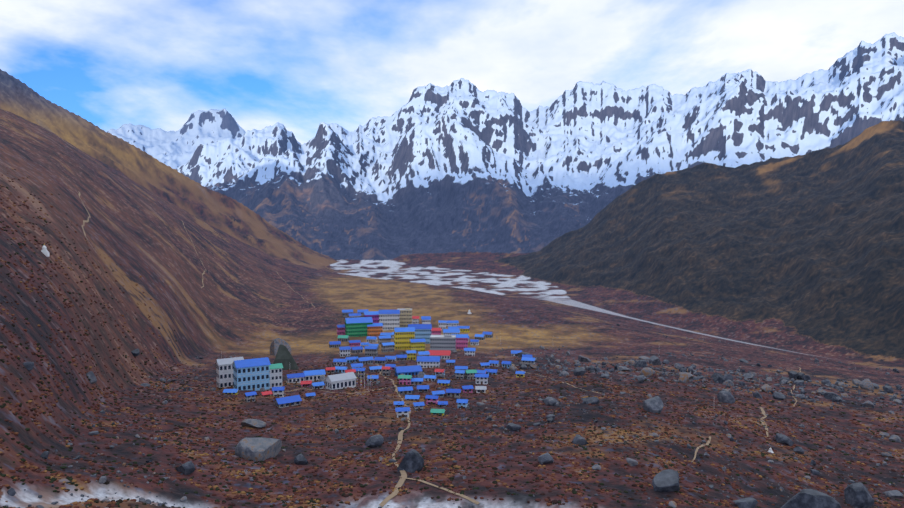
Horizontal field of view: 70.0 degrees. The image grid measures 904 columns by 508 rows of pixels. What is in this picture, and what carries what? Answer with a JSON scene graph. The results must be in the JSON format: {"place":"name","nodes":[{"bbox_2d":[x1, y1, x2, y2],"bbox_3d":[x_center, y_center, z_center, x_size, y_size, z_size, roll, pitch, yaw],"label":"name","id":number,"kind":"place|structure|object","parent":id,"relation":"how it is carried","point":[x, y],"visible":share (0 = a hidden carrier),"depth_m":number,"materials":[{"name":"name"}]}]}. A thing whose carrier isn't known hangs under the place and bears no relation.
{"place":"outdoors","nodes":[
{"label":"outdoors","id":0,"kind":"place"},
{"bbox_2d":[0,32,903,507],"bbox_3d":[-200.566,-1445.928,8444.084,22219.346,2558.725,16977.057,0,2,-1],"label":"mountain terrain","id":1,"kind":"structure","parent":0,"point":[750,214],"depth_m":1325.47,"materials":[{"name":"brown soil"}]},
{"bbox_2d":[41,244,49,256],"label":"chorten","id":2,"kind":"object","parent":1,"relation":"on","point":[45,251],"visible":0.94,"depth_m":383.00,"materials":[{"name":"white paint"}]},
{"bbox_2d":[215,357,243,387],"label":"lodge","id":3,"kind":"structure","parent":1,"relation":"on","point":[224,373],"depth_m":418.84,"materials":[{"name":"paint"}]},
{"bbox_2d":[223,389,239,394],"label":"house","id":4,"kind":"structure","parent":1,"relation":"on","point":[231,391],"depth_m":380.92,"materials":[{"name":"metal"}]},
{"bbox_2d":[243,391,256,401],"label":"house","id":5,"kind":"structure","parent":1,"relation":"on","point":[250,397],"depth_m":350.69,"materials":[{"name":"metal"}]},
{"bbox_2d":[232,357,270,390],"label":"lodge","id":6,"kind":"structure","parent":1,"relation":"on","point":[252,374],"depth_m":400.94,"materials":[{"name":"paint"}]},
{"bbox_2d":[260,391,272,396],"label":"house","id":7,"kind":"structure","parent":1,"relation":"on","point":[266,393],"depth_m":372.71,"materials":[{"name":"metal"}]},
{"bbox_2d":[269,363,282,387],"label":"lodge","id":8,"kind":"structure","parent":1,"relation":"on","point":[275,375],"depth_m":421.54,"materials":[{"name":"paint"}]},
{"bbox_2d":[272,386,284,396],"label":"house","id":9,"kind":"structure","parent":1,"relation":"on","point":[278,391],"depth_m":378.94,"materials":[{"name":"metal"}]},
{"bbox_2d":[273,344,298,369],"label":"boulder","id":10,"kind":"object","parent":1,"relation":"on","point":[284,357],"visible":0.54,"depth_m":558.32,"materials":[{"name":"grey stone"}]},
{"bbox_2d":[274,395,301,407],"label":"house","id":11,"kind":"structure","parent":1,"relation":"on","point":[288,401],"depth_m":347.19,"materials":[{"name":"metal"}]},
{"bbox_2d":[286,373,304,382],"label":"house","id":12,"kind":"structure","parent":1,"relation":"on","point":[295,378],"depth_m":476.99,"materials":[{"name":"metal"}]},
{"bbox_2d":[300,380,311,386],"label":"house","id":13,"kind":"structure","parent":1,"relation":"on","point":[305,383],"depth_m":439.18,"materials":[{"name":"metal"}]},
{"bbox_2d":[305,392,315,397],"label":"house","id":14,"kind":"structure","parent":1,"relation":"on","point":[310,395],"depth_m":382.70,"materials":[{"name":"metal"}]},
{"bbox_2d":[303,369,325,380],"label":"house","id":15,"kind":"structure","parent":1,"relation":"on","point":[313,375],"depth_m":491.80,"materials":[{"name":"metal"}]},
{"bbox_2d":[311,381,324,388],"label":"house","id":16,"kind":"structure","parent":1,"relation":"on","point":[318,385],"depth_m":423.74,"materials":[{"name":"metal"}]},
{"bbox_2d":[326,367,334,373],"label":"house","id":17,"kind":"structure","parent":1,"relation":"on","point":[330,370],"depth_m":522.64,"materials":[{"name":"metal"}]},
{"bbox_2d":[329,341,340,347],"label":"house","id":18,"kind":"structure","parent":1,"relation":"on","point":[334,344],"depth_m":822.26,"materials":[{"name":"metal"}]},
{"bbox_2d":[333,359,346,365],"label":"house","id":19,"kind":"structure","parent":1,"relation":"on","point":[340,362],"depth_m":592.99,"materials":[{"name":"metal"}]},
{"bbox_2d":[336,325,344,334],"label":"lodge","id":20,"kind":"structure","parent":1,"relation":"on","point":[340,329],"depth_m":958.12,"materials":[{"name":"metal"}]},
{"bbox_2d":[325,372,356,389],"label":"lodge","id":21,"kind":"structure","parent":1,"relation":"on","point":[341,381],"depth_m":419.24,"materials":[{"name":"paint"}]},
{"bbox_2d":[335,366,347,372],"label":"house","id":22,"kind":"structure","parent":1,"relation":"on","point":[340,369],"depth_m":528.16,"materials":[{"name":"metal"}]},
{"bbox_2d":[337,335,349,341],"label":"house","id":23,"kind":"structure","parent":1,"relation":"on","point":[344,338],"depth_m":894.65,"materials":[{"name":"metal"}]},
{"bbox_2d":[339,346,350,356],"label":"house","id":24,"kind":"structure","parent":1,"relation":"on","point":[345,351],"depth_m":689.28,"materials":[{"name":"metal"}]},
{"bbox_2d":[342,309,352,316],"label":"house","id":25,"kind":"structure","parent":1,"relation":"on","point":[345,313],"depth_m":1154.39,"materials":[{"name":"metal"}]},
{"bbox_2d":[344,369,355,373],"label":"house","id":26,"kind":"structure","parent":1,"relation":"on","point":[350,370],"depth_m":485.20,"materials":[{"name":"metal"}]},
{"bbox_2d":[345,356,357,362],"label":"house","id":27,"kind":"structure","parent":1,"relation":"on","point":[351,359],"depth_m":615.13,"materials":[{"name":"metal"}]},
{"bbox_2d":[348,340,360,346],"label":"house","id":28,"kind":"structure","parent":1,"relation":"on","point":[354,342],"depth_m":833.75,"materials":[{"name":"metal"}]},
{"bbox_2d":[348,313,360,317],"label":"house","id":29,"kind":"structure","parent":1,"relation":"on","point":[353,315],"depth_m":1104.01,"materials":[{"name":"metal"}]},
{"bbox_2d":[350,363,362,368],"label":"house","id":30,"kind":"structure","parent":1,"relation":"on","point":[357,365],"depth_m":550.98,"materials":[{"name":"metal"}]},
{"bbox_2d":[351,346,362,353],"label":"house","id":31,"kind":"structure","parent":1,"relation":"on","point":[356,349],"depth_m":737.05,"materials":[{"name":"metal"}]},
{"bbox_2d":[345,317,372,336],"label":"lodge","id":32,"kind":"structure","parent":1,"relation":"on","point":[356,327],"depth_m":949.17,"materials":[{"name":"metal"}]},
{"bbox_2d":[352,368,365,377],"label":"house","id":33,"kind":"structure","parent":1,"relation":"on","point":[362,371],"depth_m":488.45,"materials":[{"name":"metal"}]},
{"bbox_2d":[357,309,368,316],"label":"house","id":34,"kind":"structure","parent":1,"relation":"on","point":[361,312],"depth_m":1151.30,"materials":[{"name":"metal"}]},
{"bbox_2d":[360,342,368,347],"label":"house","id":35,"kind":"structure","parent":1,"relation":"on","point":[363,344],"depth_m":799.55,"materials":[{"name":"metal"}]},
{"bbox_2d":[356,356,373,364],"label":"house","id":36,"kind":"structure","parent":1,"relation":"on","point":[366,360],"depth_m":599.65,"materials":[{"name":"metal"}]},
{"bbox_2d":[364,346,377,355],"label":"house","id":37,"kind":"structure","parent":1,"relation":"on","point":[371,350],"depth_m":688.85,"materials":[{"name":"metal"}]},
{"bbox_2d":[364,311,378,322],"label":"lodge","id":38,"kind":"structure","parent":1,"relation":"on","point":[374,315],"depth_m":1040.71,"materials":[{"name":"metal"}]},
{"bbox_2d":[366,336,377,342],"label":"house","id":39,"kind":"structure","parent":1,"relation":"on","point":[372,339],"depth_m":879.91,"materials":[{"name":"metal"}]},
{"bbox_2d":[368,375,378,381],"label":"house","id":40,"kind":"structure","parent":1,"relation":"on","point":[374,378],"depth_m":453.00,"materials":[{"name":"metal"}]},
{"bbox_2d":[367,323,382,336],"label":"lodge","id":41,"kind":"structure","parent":1,"relation":"on","point":[375,329],"depth_m":951.70,"materials":[{"name":"paint"}]},
{"bbox_2d":[368,366,381,372],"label":"house","id":42,"kind":"structure","parent":1,"relation":"on","point":[372,369],"depth_m":535.91,"materials":[{"name":"metal"}]},
{"bbox_2d":[374,357,386,363],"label":"house","id":43,"kind":"structure","parent":1,"relation":"on","point":[380,360],"depth_m":615.23,"materials":[{"name":"metal"}]},
{"bbox_2d":[378,335,390,344],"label":"house","id":44,"kind":"structure","parent":1,"relation":"on","point":[384,339],"depth_m":853.46,"materials":[{"name":"metal"}]},
{"bbox_2d":[381,366,390,375],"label":"house","id":45,"kind":"structure","parent":1,"relation":"on","point":[386,371],"depth_m":506.16,"materials":[{"name":"metal"}]},
{"bbox_2d":[380,333,391,337],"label":"house","id":46,"kind":"structure","parent":1,"relation":"on","point":[382,334],"depth_m":933.76,"materials":[{"name":"metal"}]},
{"bbox_2d":[381,342,394,352],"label":"house","id":47,"kind":"structure","parent":1,"relation":"on","point":[387,347],"depth_m":740.55,"materials":[{"name":"metal"}]},
{"bbox_2d":[379,309,399,329],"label":"lodge","id":48,"kind":"structure","parent":1,"relation":"on","point":[389,319],"depth_m":1018.21,"materials":[{"name":"metal"}]},
{"bbox_2d":[385,364,395,369],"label":"house","id":49,"kind":"structure","parent":1,"relation":"on","point":[392,366],"depth_m":553.56,"materials":[{"name":"metal"}]},
{"bbox_2d":[385,356,396,361],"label":"house","id":50,"kind":"structure","parent":1,"relation":"on","point":[391,359],"depth_m":627.96,"materials":[{"name":"metal"}]},
{"bbox_2d":[394,401,403,406],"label":"house","id":51,"kind":"structure","parent":1,"relation":"on","point":[398,403],"depth_m":348.78,"materials":[{"name":"metal"}]},
{"bbox_2d":[396,354,406,360],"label":"house","id":52,"kind":"structure","parent":1,"relation":"on","point":[401,357],"depth_m":639.18,"materials":[{"name":"metal"}]},
{"bbox_2d":[395,407,409,417],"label":"house","id":53,"kind":"structure","parent":1,"relation":"on","point":[402,411],"depth_m":315.37,"materials":[{"name":"metal"}]},
{"bbox_2d":[394,327,414,349],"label":"lodge","id":54,"kind":"structure","parent":1,"relation":"on","point":[403,336],"depth_m":786.31,"materials":[{"name":"paint"}]},
{"bbox_2d":[397,308,411,326],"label":"lodge","id":55,"kind":"structure","parent":1,"relation":"on","point":[405,316],"depth_m":1047.68,"materials":[{"name":"beige paint"}]},
{"bbox_2d":[397,386,412,393],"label":"house","id":56,"kind":"structure","parent":1,"relation":"on","point":[405,390],"depth_m":386.72,"materials":[{"name":"metal"}]},
{"bbox_2d":[398,375,412,384],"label":"house","id":57,"kind":"structure","parent":1,"relation":"on","point":[405,379],"depth_m":441.20,"materials":[{"name":"paint"}]},
{"bbox_2d":[394,365,421,376],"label":"lodge","id":58,"kind":"structure","parent":1,"relation":"on","point":[411,370],"depth_m":505.11,"materials":[{"name":"metal"}]},
{"bbox_2d":[406,350,415,359],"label":"building","id":59,"kind":"structure","parent":1,"relation":"on","point":[411,354],"depth_m":650.21,"materials":[{"name":"metal"}]},
{"bbox_2d":[405,395,419,400],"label":"house","id":60,"kind":"structure","parent":1,"relation":"on","point":[412,397],"depth_m":366.45,"materials":[{"name":"metal"}]},
{"bbox_2d":[412,316,418,323],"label":"building","id":61,"kind":"structure","parent":1,"relation":"on","point":[415,319],"depth_m":1086.66,"materials":[{"name":"metal"}]},
{"bbox_2d":[411,378,422,384],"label":"house","id":62,"kind":"structure","parent":1,"relation":"on","point":[415,381],"depth_m":442.09,"materials":[{"name":"metal"}]},
{"bbox_2d":[409,339,425,351],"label":"lodge","id":63,"kind":"structure","parent":1,"relation":"on","point":[417,345],"depth_m":746.11,"materials":[{"name":"metal"}]},
{"bbox_2d":[413,402,424,410],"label":"house","id":64,"kind":"structure","parent":1,"relation":"on","point":[418,406],"depth_m":332.47,"materials":[{"name":"metal"}]},
{"bbox_2d":[408,324,431,343],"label":"lodge","id":65,"kind":"structure","parent":1,"relation":"on","point":[422,331],"depth_m":860.62,"materials":[{"name":"paint"}]},
{"bbox_2d":[417,385,428,391],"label":"house","id":66,"kind":"structure","parent":1,"relation":"on","point":[422,388],"depth_m":399.15,"materials":[{"name":"metal"}]},
{"bbox_2d":[416,351,429,355],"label":"house","id":67,"kind":"structure","parent":1,"relation":"on","point":[424,353],"depth_m":636.56,"materials":[{"name":"metal"}]},
{"bbox_2d":[422,317,430,323],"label":"building","id":68,"kind":"structure","parent":1,"relation":"on","point":[426,320],"depth_m":1015.81,"materials":[{"name":"metal"}]},
{"bbox_2d":[416,356,440,367],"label":"lodge","id":69,"kind":"structure","parent":1,"relation":"on","point":[428,361],"depth_m":570.24,"materials":[{"name":"metal"}]},
{"bbox_2d":[424,375,436,380],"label":"house","id":70,"kind":"structure","parent":1,"relation":"on","point":[430,377],"depth_m":462.58,"materials":[{"name":"metal"}]},
{"bbox_2d":[425,395,438,404],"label":"house","id":71,"kind":"structure","parent":1,"relation":"on","point":[432,399],"depth_m":353.94,"materials":[{"name":"metal"}]},
{"bbox_2d":[431,328,440,334],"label":"building","id":72,"kind":"structure","parent":1,"relation":"on","point":[435,331],"depth_m":952.31,"materials":[{"name":"metal"}]},
{"bbox_2d":[430,390,444,396],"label":"house","id":73,"kind":"structure","parent":1,"relation":"on","point":[440,393],"depth_m":383.62,"materials":[{"name":"metal"}]},
{"bbox_2d":[430,409,445,414],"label":"house","id":74,"kind":"structure","parent":1,"relation":"on","point":[437,411],"depth_m":323.93,"materials":[{"name":"metal"}]},
{"bbox_2d":[78,192,800,506],"bbox_3d":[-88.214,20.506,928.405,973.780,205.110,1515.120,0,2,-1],"label":"trails","id":75,"kind":"object","parent":1,"relation":"on","point":[398,484],"visible":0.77,"depth_m":262.21,"materials":[{"name":"beige soil"}]},
{"bbox_2d":[428,350,450,358],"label":"lodge","id":76,"kind":"structure","parent":1,"relation":"on","point":[444,354],"depth_m":658.95,"materials":[{"name":"metal"}]},
{"bbox_2d":[434,369,445,374],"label":"house","id":77,"kind":"structure","parent":1,"relation":"on","point":[439,371],"depth_m":495.14,"materials":[{"name":"metal"}]},
{"bbox_2d":[438,320,446,329],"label":"lodge","id":78,"kind":"structure","parent":1,"relation":"on","point":[442,324],"depth_m":1026.78,"materials":[{"name":"metal"}]},
{"bbox_2d":[430,334,455,350],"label":"lodge","id":79,"kind":"structure","parent":1,"relation":"on","point":[443,342],"depth_m":758.85,"materials":[{"name":"white paint"}]},
{"bbox_2d":[438,401,447,405],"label":"house","id":80,"kind":"structure","parent":1,"relation":"on","point":[442,403],"depth_m":348.25,"materials":[{"name":"metal"}]},
{"bbox_2d":[437,380,450,385],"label":"house","id":81,"kind":"structure","parent":1,"relation":"on","point":[443,382],"depth_m":441.76,"materials":[{"name":"metal"}]},
{"bbox_2d":[446,360,454,365],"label":"house","id":82,"kind":"structure","parent":1,"relation":"on","point":[450,362],"depth_m":571.74,"materials":[{"name":"metal"}]},
{"bbox_2d":[443,329,459,334],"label":"lodge","id":83,"kind":"structure","parent":1,"relation":"on","point":[451,331],"depth_m":928.26,"materials":[{"name":"metal"}]},
{"bbox_2d":[0,169,903,507],"bbox_3d":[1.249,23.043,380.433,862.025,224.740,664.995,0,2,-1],"label":"shrubs","id":84,"kind":"object","parent":1,"relation":"on","point":[374,457],"visible":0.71,"depth_m":252.73,"materials":[{"name":"brown plant"}]},
{"bbox_2d":[446,320,458,325],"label":"building","id":85,"kind":"structure","parent":1,"relation":"on","point":[452,323],"depth_m":1064.12,"materials":[{"name":"metal"}]},
{"bbox_2d":[446,389,460,397],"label":"house","id":86,"kind":"structure","parent":1,"relation":"on","point":[455,393],"depth_m":386.89,"materials":[{"name":"metal"}]},
{"bbox_2d":[5,272,903,507],"bbox_3d":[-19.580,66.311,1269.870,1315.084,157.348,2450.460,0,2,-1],"label":"boulders","id":87,"kind":"object","parent":1,"relation":"on","point":[857,495],"visible":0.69,"depth_m":310.43,"materials":[{"name":"grey stone"}]},
{"bbox_2d":[452,334,467,348],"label":"lodge","id":88,"kind":"structure","parent":1,"relation":"on","point":[461,341],"depth_m":794.07,"materials":[{"name":"paint"}]},
{"bbox_2d":[455,370,465,378],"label":"house","id":89,"kind":"structure","parent":1,"relation":"on","point":[460,374],"depth_m":479.46,"materials":[{"name":"metal"}]},
{"bbox_2d":[455,366,467,369],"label":"house","id":90,"kind":"structure","parent":1,"relation":"on","point":[461,367],"depth_m":515.77,"materials":[{"name":"metal"}]},
{"bbox_2d":[456,399,468,408],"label":"house","id":91,"kind":"structure","parent":1,"relation":"on","point":[462,403],"depth_m":339.61,"materials":[{"name":"metal"}]},
{"bbox_2d":[458,326,469,331],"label":"building","id":92,"kind":"structure","parent":1,"relation":"on","point":[464,328],"depth_m":1004.79,"materials":[{"name":"metal"}]},
{"bbox_2d":[461,385,473,392],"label":"house","id":93,"kind":"structure","parent":1,"relation":"on","point":[467,388],"depth_m":407.93,"materials":[{"name":"metal"}]},
{"bbox_2d":[464,348,475,355],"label":"house","id":94,"kind":"structure","parent":1,"relation":"on","point":[469,351],"depth_m":674.59,"materials":[{"name":"metal"}]},
{"bbox_2d":[465,369,476,379],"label":"house","id":95,"kind":"structure","parent":1,"relation":"on","point":[470,374],"depth_m":477.37,"materials":[{"name":"metal"}]},
{"bbox_2d":[470,339,478,344],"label":"house","id":96,"kind":"structure","parent":1,"relation":"on","point":[474,341],"depth_m":854.12,"materials":[{"name":"metal"}]},
{"bbox_2d":[474,334,484,339],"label":"house","id":97,"kind":"structure","parent":1,"relation":"on","point":[479,336],"depth_m":922.45,"materials":[{"name":"metal"}]},
{"bbox_2d":[475,386,486,392],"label":"house","id":98,"kind":"structure","parent":1,"relation":"on","point":[479,389],"depth_m":409.84,"materials":[{"name":"metal"}]},
{"bbox_2d":[476,370,486,373],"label":"house","id":99,"kind":"structure","parent":1,"relation":"on","point":[481,371],"depth_m":495.88,"materials":[{"name":"metal"}]},
{"bbox_2d":[475,374,488,383],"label":"house","id":100,"kind":"structure","parent":1,"relation":"on","point":[481,378],"depth_m":450.65,"materials":[{"name":"paint"}]},
{"bbox_2d":[480,362,489,367],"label":"house","id":101,"kind":"structure","parent":1,"relation":"on","point":[485,364],"depth_m":552.65,"materials":[{"name":"metal"}]},
{"bbox_2d":[482,331,493,337],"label":"house","id":102,"kind":"structure","parent":1,"relation":"on","point":[488,334],"depth_m":947.63,"materials":[{"name":"metal"}]},
{"bbox_2d":[485,369,497,374],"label":"house","id":103,"kind":"structure","parent":1,"relation":"on","point":[491,371],"depth_m":510.02,"materials":[{"name":"metal"}]},
{"bbox_2d":[489,360,499,366],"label":"house","id":104,"kind":"structure","parent":1,"relation":"on","point":[494,363],"depth_m":566.58,"materials":[{"name":"metal"}]},
{"bbox_2d":[501,361,511,367],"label":"house","id":105,"kind":"structure","parent":1,"relation":"on","point":[507,364],"depth_m":559.44,"materials":[{"name":"metal"}]},
{"bbox_2d":[511,350,521,355],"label":"house","id":106,"kind":"structure","parent":1,"relation":"on","point":[513,352],"depth_m":696.91,"materials":[{"name":"metal"}]},
{"bbox_2d":[515,371,525,376],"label":"house","id":107,"kind":"structure","parent":1,"relation":"on","point":[520,373],"depth_m":487.39,"materials":[{"name":"metal"}]},
{"bbox_2d":[521,357,535,366],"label":"house","id":108,"kind":"structure","parent":1,"relation":"on","point":[527,361],"depth_m":573.15,"materials":[{"name":"metal"}]},
{"bbox_2d":[0,0,903,144],"label":"sky","id":109,"kind":"structure","parent":0,"point":[299,65],"materials":[{"name":"blue"}]}
]}

